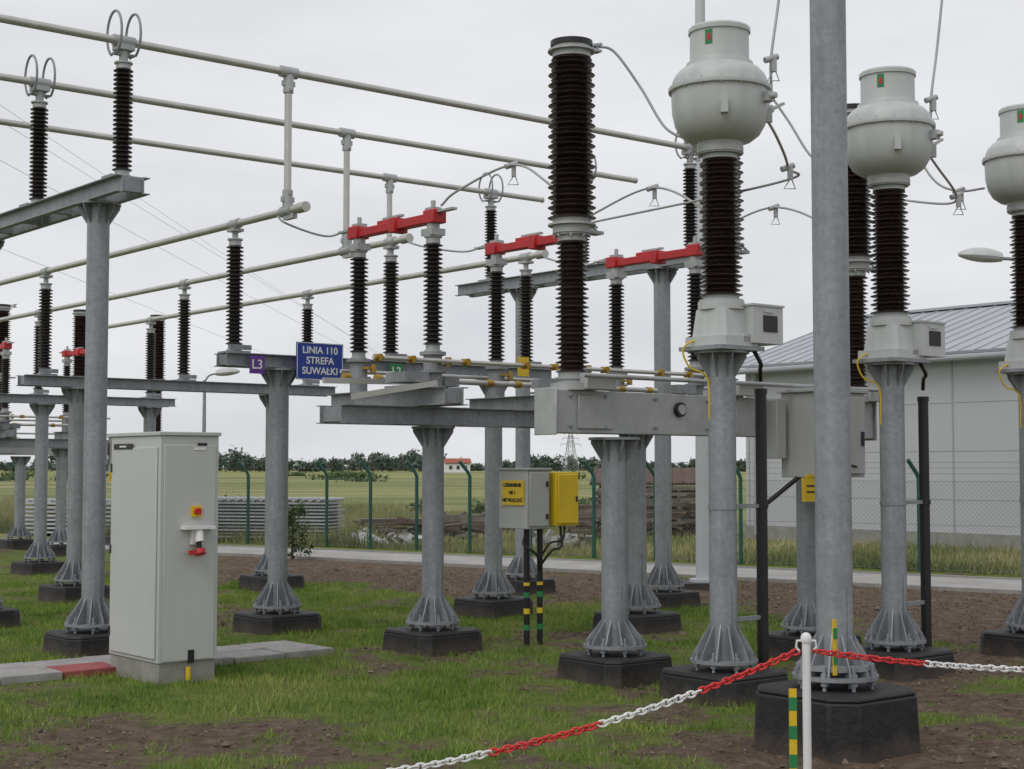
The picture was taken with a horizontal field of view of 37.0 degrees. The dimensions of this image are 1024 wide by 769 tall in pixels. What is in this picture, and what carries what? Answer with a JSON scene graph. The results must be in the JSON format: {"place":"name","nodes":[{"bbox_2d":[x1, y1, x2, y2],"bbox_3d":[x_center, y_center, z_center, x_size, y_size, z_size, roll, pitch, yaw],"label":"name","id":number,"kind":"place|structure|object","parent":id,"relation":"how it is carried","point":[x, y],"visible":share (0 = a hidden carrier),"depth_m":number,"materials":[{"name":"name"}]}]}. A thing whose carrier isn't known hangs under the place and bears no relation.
{"place":"outdoors","nodes":[
{"label":"outdoors","id":0,"kind":"place"},
{"bbox_2d":[0,468,1023,768],"bbox_3d":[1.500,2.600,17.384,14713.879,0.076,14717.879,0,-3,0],"label":"ground","id":1,"kind":"structure","parent":0,"point":[308,730],"depth_m":10.76,"materials":[{"name":"green plant"}]},
{"bbox_2d":[0,415,109,556],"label":"disconnector support frame","id":2,"kind":"object","parent":1,"relation":"on","point":[59,448],"visible":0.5,"depth_m":29.01,"materials":[{"name":"grey metal"}]},
{"bbox_2d":[0,338,20,437],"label":"disconnector switch","id":3,"kind":"object","parent":2,"relation":"on","point":[8,429],"visible":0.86,"depth_m":28.22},
{"bbox_2d":[54,346,84,438],"bbox_3d":[-8.481,0.141,29.780,0.710,1.855,1.860,3,-4,-39],"label":"disconnector switch","id":4,"kind":"object","parent":2,"relation":"on","point":[67,353],"visible":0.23,"depth_m":30.19,"materials":[{"name":"red metal"}]},
{"bbox_2d":[25,498,110,532],"bbox_3d":[-10.602,3.201,37.372,2.690,0.830,1.071,-1,-3,14],"label":"corrugated sheet stack","id":5,"kind":"object","parent":1,"relation":"on","point":[50,520],"visible":0.17,"depth_m":37.09,"materials":[{"name":"grey metal"}]},
{"bbox_2d":[0,9,149,658],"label":"busbar gantry","id":6,"kind":"object","parent":1,"relation":"on","point":[96,205],"visible":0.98,"depth_m":13.73,"materials":[{"name":"metal"}]},
{"bbox_2d":[0,118,544,202],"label":"busbar tube","id":7,"kind":"object","parent":6,"relation":"attached to","point":[90,134],"visible":1,"depth_m":18.71,"materials":[{"name":"metal"}]},
{"bbox_2d":[382,173,397,283],"bbox_3d":[-1.585,-2.020,19.964,0.180,1.480,0.230,3,-4,-39],"label":"busbar riser","id":8,"kind":"object","parent":7,"relation":"attached to","point":[390,179],"visible":0.52,"depth_m":19.97,"materials":[{"name":"metal"}]},
{"bbox_2d":[0,73,637,183],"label":"busbar tube","id":9,"kind":"object","parent":6,"relation":"attached to","point":[181,106],"visible":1,"depth_m":16.87,"materials":[{"name":"metal"}]},
{"bbox_2d":[338,127,355,258],"bbox_3d":[-1.857,-2.166,17.294,0.180,1.480,0.230,3,-4,-39],"label":"busbar riser","id":10,"kind":"object","parent":9,"relation":"attached to","point":[347,135],"visible":0.84,"depth_m":17.29,"materials":[{"name":"metal"}]},
{"bbox_2d":[0,14,685,149],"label":"busbar tube","id":11,"kind":"object","parent":6,"relation":"attached to","point":[61,29],"visible":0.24,"depth_m":14.86,"materials":[{"name":"metal"}]},
{"bbox_2d":[278,65,299,220],"bbox_3d":[-2.128,-2.311,14.625,0.180,1.480,0.230,3,-4,-39],"label":"busbar riser","id":12,"kind":"object","parent":11,"relation":"attached to","point":[289,75],"visible":0.98,"depth_m":14.62,"materials":[{"name":"metal"}]},
{"bbox_2d":[0,304,166,549],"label":"circuit breaker","id":13,"kind":"object","parent":1,"relation":"on","point":[19,530],"visible":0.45,"depth_m":31.21,"materials":[{"name":"metal"}]},
{"bbox_2d":[0,309,176,574],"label":"busbar support frame","id":14,"kind":"object","parent":1,"relation":"on","point":[42,403],"visible":0.59,"depth_m":23.95,"materials":[{"name":"metal"}]},
{"bbox_2d":[108,431,220,684],"bbox_3d":[-2.742,1.368,12.130,0.537,1.970,1.016,3,-4,-39],"label":"control cabinet","id":15,"kind":"object","parent":1,"relation":"on","point":[163,548],"visible":0.95,"depth_m":11.86,"materials":[{"name":"metal"}]},
{"bbox_2d":[0,640,333,684],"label":"concrete walkway","id":16,"kind":"structure","parent":1,"relation":"on","point":[25,672],"depth_m":12.69,"materials":[{"name":"grey concrete"}]},
{"bbox_2d":[16,267,334,602],"bbox_3d":[-4.305,0.728,20.222,4.500,4.250,0.739,3,-4,-39],"label":"busbar support frame","id":17,"kind":"object","parent":1,"relation":"on","point":[73,390],"visible":0.81,"depth_m":19.21,"materials":[{"name":"metal"}]},
{"bbox_2d":[0,233,413,321],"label":"feeder tube","id":18,"kind":"object","parent":17,"relation":"on","point":[404,239],"visible":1,"depth_m":19.50,"materials":[{"name":"metal"}]},
{"bbox_2d":[108,250,548,328],"bbox_3d":[-3.329,-1.249,22.064,0.100,0.100,11.750,3,-4,-39],"label":"feeder tube","id":19,"kind":"object","parent":17,"relation":"on","point":[541,254],"visible":0.83,"depth_m":21.06,"materials":[{"name":"metal"}]},
{"bbox_2d":[202,368,239,431],"bbox_3d":[-7.625,1.691,39.967,0.990,4.279,0.320,0,-3,0],"label":"street lamp","id":20,"kind":"object","parent":1,"relation":"on","point":[225,371],"visible":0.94,"depth_m":39.98,"materials":[{"name":"metal"}]},
{"bbox_2d":[218,496,345,538],"bbox_3d":[-6.304,2.995,34.677,4.989,0.892,1.062,-1,-3,14],"label":"corrugated sheet stack","id":21,"kind":"object","parent":1,"relation":"on","point":[260,518],"visible":0.33,"depth_m":34.09,"materials":[{"name":"galvanised corrugated steel"}]},
{"bbox_2d":[0,469,585,481],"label":"field bushes","id":22,"kind":"object","parent":1,"relation":"on","point":[338,475],"visible":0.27,"depth_m":212.44,"materials":[{"name":"green plant"}]},
{"bbox_2d":[288,498,317,559],"bbox_3d":[-3.885,2.590,27.462,0.828,1.122,0.713,0,-3,0],"label":"young tree","id":23,"kind":"object","parent":1,"relation":"on","point":[292,524],"visible":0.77,"depth_m":27.45,"materials":[{"name":"green plant"}]},
{"bbox_2d":[106,494,591,515],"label":"scrub bushes","id":24,"kind":"object","parent":1,"relation":"on","point":[475,508],"visible":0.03,"depth_m":51.03,"materials":[{"name":"green plant"}]},
{"bbox_2d":[0,445,745,471],"bbox_3d":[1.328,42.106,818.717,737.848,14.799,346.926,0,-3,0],"label":"distant treeline","id":25,"kind":"object","parent":1,"relation":"on","point":[413,456],"visible":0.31,"depth_m":681.46,"materials":[{"name":"green plant"}]},
{"bbox_2d":[7,459,740,471],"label":"distant tree trunks","id":26,"kind":"object","parent":1,"relation":"on","point":[317,470],"visible":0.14,"depth_m":682.66,"materials":[{"name":"brown wood"}]},
{"bbox_2d":[334,528,421,545],"bbox_3d":[-2.896,3.329,32.789,2.125,0.520,0.760,0,-3,-6],"label":"rubble heap","id":27,"kind":"object","parent":1,"relation":"on","point":[404,538],"visible":0.41,"depth_m":32.64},
{"bbox_2d":[214,218,551,634],"bbox_3d":[-1.248,0.526,16.527,4.240,4.250,0.739,3,-4,-39],"label":"busbar support frame","id":28,"kind":"object","parent":1,"relation":"on","point":[277,598],"visible":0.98,"depth_m":15.55,"materials":[{"name":"metal"}]},
{"bbox_2d":[0,201,310,285],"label":"feeder tube","id":29,"kind":"object","parent":28,"relation":"on","point":[302,207],"visible":0.94,"depth_m":16.39,"materials":[{"name":"metal"}]},
{"bbox_2d":[249,355,264,373],"bbox_3d":[-2.544,-0.198,15.274,0.170,0.180,0.010,3,-4,-39],"label":"phase sign","id":30,"kind":"object","parent":28,"relation":"attached to","point":[256,364],"visible":1,"depth_m":15.27,"materials":[{"name":"purple metal"}]},
{"bbox_2d":[296,342,342,379],"bbox_3d":[-1.961,-0.234,15.622,0.560,0.380,0.012,3,-4,-39],"label":"line name sign","id":31,"kind":"object","parent":28,"relation":"attached to","point":[317,361],"visible":1,"depth_m":15.61,"materials":[{"name":"blue metal"}]},
{"bbox_2d":[390,364,402,371],"bbox_3d":[-1.234,-0.140,16.340,0.170,0.160,0.009,3,-4,-39],"label":"phase sign","id":32,"kind":"object","parent":28,"relation":"attached to","point":[396,367],"visible":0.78,"depth_m":16.34,"materials":[{"name":"green metal"}]},
{"bbox_2d":[518,357,528,376],"bbox_3d":[0.117,-0.185,15.871,0.150,0.200,0.006,3,-4,-39],"label":"phase sign","id":33,"kind":"object","parent":28,"relation":"attached to","point":[523,372],"visible":0.71,"depth_m":15.87,"materials":[{"name":"yellow metal"}]},
{"bbox_2d":[353,518,421,533],"bbox_3d":[-2.898,3.447,36.867,1.857,0.435,0.904,0,-3,-6],"label":"board stack","id":34,"kind":"object","parent":1,"relation":"on","point":[382,524],"visible":0.39,"depth_m":36.44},
{"bbox_2d":[373,517,484,538],"bbox_3d":[-2.127,3.437,35.852,2.838,0.669,2.577,3,-4,-45],"label":"timber pile","id":35,"kind":"object","parent":1,"relation":"on","point":[445,529],"visible":0.43,"depth_m":35.79,"materials":[{"name":"brown wood"}]},
{"bbox_2d":[444,457,469,472],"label":"walls","id":36,"kind":"structure","parent":1,"relation":"on","point":[454,469],"depth_m":495.73,"materials":[{"name":"white paint"}]},
{"bbox_2d":[444,458,471,463],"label":"roof","id":37,"kind":"structure","parent":36,"relation":"on","point":[456,460],"depth_m":497.42,"materials":[{"name":"red tile"}]},
{"bbox_2d":[444,512,484,534],"bbox_3d":[-1.198,3.426,37.669,1.491,0.563,0.903,0,-3,6],"label":"board stack","id":38,"kind":"object","parent":1,"relation":"on","point":[475,517],"visible":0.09,"depth_m":37.24,"materials":[{"name":"wood"}]},
{"bbox_2d":[0,493,1020,575],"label":"meadow vegetation","id":39,"kind":"object","parent":1,"relation":"on","point":[990,566],"visible":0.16,"depth_m":30.79,"materials":[{"name":"green plant"}]},
{"bbox_2d":[0,458,1020,572],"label":"chain link fence","id":40,"kind":"object","parent":1,"relation":"on","point":[593,498],"visible":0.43,"depth_m":29.61,"materials":[{"name":"metal"}]},
{"bbox_2d":[0,538,1021,594],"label":"road kerb","id":41,"kind":"structure","parent":1,"relation":"on","point":[960,589],"depth_m":24.66,"materials":[{"name":"concrete"}]},
{"bbox_2d":[0,571,1023,768],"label":"grass","id":42,"kind":"structure","parent":1,"relation":"on","point":[350,614],"depth_m":11.57,"materials":[{"name":"green plant"}]},
{"bbox_2d":[316,354,707,656],"bbox_3d":[-0.003,1.204,14.993,4.620,2.730,1.591,3,-4,-39],"label":"disconnector support frame","id":43,"kind":"object","parent":1,"relation":"on","point":[435,631],"visible":0.78,"depth_m":13.91,"materials":[{"name":"grey metal"}]},
{"bbox_2d":[277,216,347,236],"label":"jumper cable","id":44,"kind":"object","parent":43,"relation":"attached to","point":[301,229],"visible":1,"depth_m":14.82,"materials":[{"name":"metal"}]},
{"bbox_2d":[326,200,468,406],"bbox_3d":[-1.139,-0.710,14.202,0.710,1.855,1.860,3,-4,-39],"label":"disconnector switch","id":45,"kind":"object","parent":43,"relation":"on","point":[444,392],"visible":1,"depth_m":13.82,"materials":[{"name":"black ceramic"}]},
{"bbox_2d":[407,241,484,252],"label":"jumper cable","id":46,"kind":"object","parent":43,"relation":"attached to","point":[448,250],"visible":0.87,"depth_m":16.07,"materials":[{"name":"metal"}]},
{"bbox_2d":[465,226,597,409],"bbox_3d":[0.171,-0.651,15.269,0.710,1.855,1.860,3,-4,-39],"label":"disconnector switch","id":47,"kind":"object","parent":43,"relation":"on","point":[496,248],"visible":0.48,"depth_m":15.67,"materials":[{"name":"black ceramic"}]},
{"bbox_2d":[544,257,604,265],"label":"jumper cable","id":48,"kind":"object","parent":43,"relation":"attached to","point":[584,264],"visible":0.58,"depth_m":17.11,"materials":[{"name":"metal"}]},
{"bbox_2d":[594,236,707,394],"bbox_3d":[1.480,-0.593,16.335,0.710,1.855,1.860,3,-4,-39],"label":"disconnector switch","id":49,"kind":"object","parent":43,"relation":"on","point":[616,263],"visible":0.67,"depth_m":16.32,"materials":[{"name":"black ceramic"}]},
{"bbox_2d":[591,184,748,250],"bbox_3d":[1.383,-1.482,13.986,0.245,0.800,2.127,2,-4,-36],"label":"jumper cable","id":50,"kind":"object","parent":43,"relation":"attached to","point":[653,188],"visible":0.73,"depth_m":14.20,"materials":[{"name":"metal"}]},
{"bbox_2d":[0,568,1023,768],"bbox_3d":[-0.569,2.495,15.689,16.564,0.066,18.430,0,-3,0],"label":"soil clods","id":51,"kind":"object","parent":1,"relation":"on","point":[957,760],"visible":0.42,"depth_m":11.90,"materials":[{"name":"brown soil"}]},
{"bbox_2d":[502,528,536,530],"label":"board stack","id":52,"kind":"object","parent":1,"relation":"on","point":[509,529],"visible":0.01,"depth_m":38.42,"materials":[{"name":"wood"}]},
{"bbox_2d":[497,468,564,645],"bbox_3d":[0.354,1.619,14.521,0.913,1.650,0.467,3,-4,-39],"label":"terminal box","id":53,"kind":"object","parent":1,"relation":"on","point":[524,498],"visible":0.99,"depth_m":14.22,"materials":[{"name":"grey plastic"}]},
{"bbox_2d":[549,472,577,525],"bbox_3d":[0.478,1.079,14.440,0.280,0.500,0.186,3,-4,-39],"label":"yellow key box","id":54,"kind":"object","parent":53,"relation":"attached to","point":[563,498],"visible":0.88,"depth_m":14.35,"materials":[{"name":"paint"}]},
{"bbox_2d":[532,529,591,547],"bbox_3d":[0.961,3.266,31.676,1.481,0.523,0.793,0,-3,-2],"label":"rubble heap","id":55,"kind":"object","parent":1,"relation":"on","point":[565,540],"visible":0.35,"depth_m":31.58,"materials":[{"name":"concrete"}]},
{"bbox_2d":[455,132,703,609],"bbox_3d":[0.808,-0.088,19.597,0.719,5.812,4.700,3,-4,-39],"label":"busbar gantry","id":56,"kind":"object","parent":1,"relation":"on","point":[663,578],"visible":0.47,"depth_m":18.33,"materials":[{"name":"metal"}]},
{"bbox_2d":[565,502,600,534],"bbox_3d":[2.057,3.257,36.875,1.520,0.814,0.914,0,-3,6],"label":"board stack","id":57,"kind":"object","parent":1,"relation":"on","point":[582,519],"visible":0.14,"depth_m":36.48,"materials":[{"name":"brown wood"}]},
{"bbox_2d":[591,488,652,525],"bbox_3d":[2.804,3.182,38.486,1.633,1.140,0.908,0,-3,-6],"label":"board stack","id":58,"kind":"object","parent":1,"relation":"on","point":[598,498],"visible":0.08,"depth_m":38.18,"materials":[{"name":"brown wood"}]},
{"bbox_2d":[578,517,693,537],"bbox_3d":[3.017,3.413,36.035,3.054,0.742,1.977,1,-3,-16],"label":"timber pile","id":59,"kind":"object","parent":1,"relation":"on","point":[649,527],"visible":0.08,"depth_m":35.93,"materials":[{"name":"brown wood"}]},
{"bbox_2d":[590,467,695,498],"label":"timber shed","id":60,"kind":"structure","parent":1,"relation":"on","point":[681,474],"depth_m":42.73,"materials":[{"name":"brown wood"}]},
{"bbox_2d":[646,494,687,536],"bbox_3d":[3.472,3.165,37.083,1.538,1.022,0.908,0,-3,-3],"label":"board stack","id":61,"kind":"object","parent":1,"relation":"on","point":[676,509],"visible":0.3,"depth_m":36.67,"materials":[{"name":"brown wood"}]},
{"bbox_2d":[649,486,695,524],"bbox_3d":[4.212,3.185,38.879,1.758,1.177,0.917,0,-3,0],"label":"board stack","id":62,"kind":"object","parent":1,"relation":"on","point":[676,490],"visible":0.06,"depth_m":38.47,"materials":[{"name":"brown wood"}]},
{"bbox_2d":[681,500,695,535],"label":"board stack","id":63,"kind":"object","parent":1,"relation":"on","point":[693,511],"visible":0.09,"depth_m":37.11,"materials":[{"name":"brown wood"}]},
{"bbox_2d":[675,0,709,590],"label":"lightning mast","id":64,"kind":"object","parent":1,"relation":"on","point":[700,581],"visible":0.42,"depth_m":20.86,"materials":[{"name":"metal"}]},
{"bbox_2d":[534,36,878,688],"bbox_3d":[1.870,-0.107,12.816,4.018,5.110,0.937,3,-4,-39],"label":"circuit breaker","id":65,"kind":"object","parent":1,"relation":"on","point":[571,401],"visible":0.56,"depth_m":11.92,"materials":[{"name":"metal"}]},
{"bbox_2d":[440,161,597,230],"bbox_3d":[0.057,-1.542,12.903,0.275,0.800,2.126,2,-4,-34],"label":"jumper cable","id":66,"kind":"object","parent":65,"relation":"attached to","point":[512,165],"visible":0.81,"depth_m":13.14,"materials":[{"name":"metal"}]},
{"bbox_2d":[599,46,699,160],"bbox_3d":[1.075,-2.205,11.958,0.790,0.974,0.372,-3,-4,41],"label":"jumper cable","id":67,"kind":"object","parent":65,"relation":"attached to","point":[693,149],"visible":0.65,"depth_m":12.03,"materials":[{"name":"metal"}]},
{"bbox_2d":[591,123,799,222],"bbox_3d":[1.615,-1.728,13.259,0.696,0.502,3.441,1,-3,-20],"label":"jumper cable","id":68,"kind":"object","parent":65,"relation":"attached to","point":[788,168],"visible":0.83,"depth_m":12.52,"materials":[{"name":"metal"}]},
{"bbox_2d":[774,100,810,156],"bbox_3d":[2.439,-2.145,13.069,0.863,0.974,0.158,-1,-3,24],"label":"jumper cable","id":69,"kind":"object","parent":65,"relation":"attached to","point":[793,129],"visible":0.23,"depth_m":13.14,"materials":[{"name":"metal"}]},
{"bbox_2d":[741,203,873,266],"bbox_3d":[2.710,-1.423,15.068,0.217,0.800,2.130,2,-4,-38],"label":"jumper cable","id":70,"kind":"object","parent":65,"relation":"attached to","point":[775,207],"visible":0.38,"depth_m":15.27,"materials":[{"name":"metal"}]},
{"bbox_2d":[925,167,984,209],"bbox_3d":[3.855,-2.085,14.160,0.993,0.974,0.160,-1,-3,16],"label":"jumper cable","id":71,"kind":"object","parent":65,"relation":"attached to","point":[963,189],"visible":0.5,"depth_m":14.05,"materials":[{"name":"metal"}]},
{"bbox_2d":[659,20,788,706],"bbox_3d":[1.625,-0.138,11.197,0.959,4.995,0.814,3,-4,-39],"label":"current transformer","id":72,"kind":"object","parent":1,"relation":"on","point":[722,94],"visible":0.99,"depth_m":11.05,"materials":[{"name":"metal"}]},
{"bbox_2d":[763,0,779,104],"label":"jumper cable","id":73,"kind":"object","parent":72,"relation":"on","point":[771,59],"visible":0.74,"depth_m":11.52,"materials":[{"name":"metal"}]},
{"bbox_2d":[789,689,797,768],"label":"earthing strip","id":74,"kind":"object","parent":1,"relation":"on","point":[793,761],"visible":1,"depth_m":8.11,"materials":[{"name":"multicoloured paint"}]},
{"bbox_2d":[795,632,816,768],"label":"chain barrier post","id":75,"kind":"object","parent":1,"relation":"on","point":[806,640],"visible":1,"depth_m":7.51,"materials":[{"name":"white plastic"}]},
{"bbox_2d":[386,648,800,768],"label":"barrier chain","id":76,"kind":"object","parent":75,"relation":"attached to","point":[497,751],"visible":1,"depth_m":6.94,"materials":[{"name":"red plastic"}]},
{"bbox_2d":[812,649,1023,672],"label":"barrier chain","id":77,"kind":"object","parent":75,"relation":"attached to","point":[918,663],"visible":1,"depth_m":7.66,"materials":[{"name":"plastic"}]},
{"bbox_2d":[754,0,920,763],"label":"steel support post","id":78,"kind":"object","parent":1,"relation":"on","point":[859,714],"visible":0.93,"depth_m":9.02,"materials":[{"name":"metal"}]},
{"bbox_2d":[737,300,1020,550],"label":"industrial hall","id":79,"kind":"structure","parent":1,"relation":"on","point":[973,414],"depth_m":31.78,"materials":[{"name":"metal"}]},
{"bbox_2d":[847,66,955,681],"bbox_3d":[3.175,-0.069,12.460,0.959,4.995,0.814,3,-4,-39],"label":"current transformer","id":80,"kind":"object","parent":1,"relation":"on","point":[893,132],"visible":0.97,"depth_m":12.32,"materials":[{"name":"metal"}]},
{"bbox_2d":[924,0,942,118],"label":"jumper cable","id":81,"kind":"object","parent":80,"relation":"on","point":[931,98],"visible":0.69,"depth_m":12.79,"materials":[{"name":"metal"}]},
{"bbox_2d":[905,158,963,214],"bbox_3d":[3.800,-1.726,14.135,0.488,0.534,2.742,0,-3,5],"label":"jumper cable","id":82,"kind":"object","parent":80,"relation":"attached to","point":[956,196],"visible":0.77,"depth_m":13.48,"materials":[{"name":"metal"}]},
{"bbox_2d":[980,103,1023,656],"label":"current transformer","id":83,"kind":"object","parent":1,"relation":"on","point":[1003,161],"visible":0.98,"depth_m":13.62,"materials":[{"name":"metal"}]},
{"bbox_2d":[0,0,1023,467],"label":"sky","id":84,"kind":"structure","parent":0,"point":[490,53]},
{"bbox_2d":[47,542,1021,589],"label":"access road","id":85,"kind":"structure","parent":0,"point":[916,580],"depth_m":25.42,"materials":[{"name":"concrete"}]},
{"bbox_2d":[958,247,1014,262],"bbox_3d":[7.155,0.430,22.009,1.390,4.839,0.320,0,-3,0],"label":"street lamp","id":86,"kind":"object","parent":85,"relation":"on","point":[982,254],"visible":0.84,"depth_m":22.03,"materials":[{"name":"metal"}]},
{"bbox_2d":[560,434,578,471],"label":"transmission tower","id":87,"kind":"structure","parent":0,"point":[572,444],"depth_m":599.27,"materials":[{"name":"metal"}]},
{"bbox_2d":[0,106,564,443],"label":"overhead lines","id":88,"kind":"object","parent":87,"relation":"attached to","point":[168,252],"visible":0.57,"depth_m":76.50,"materials":[{"name":"metal"}]}
]}

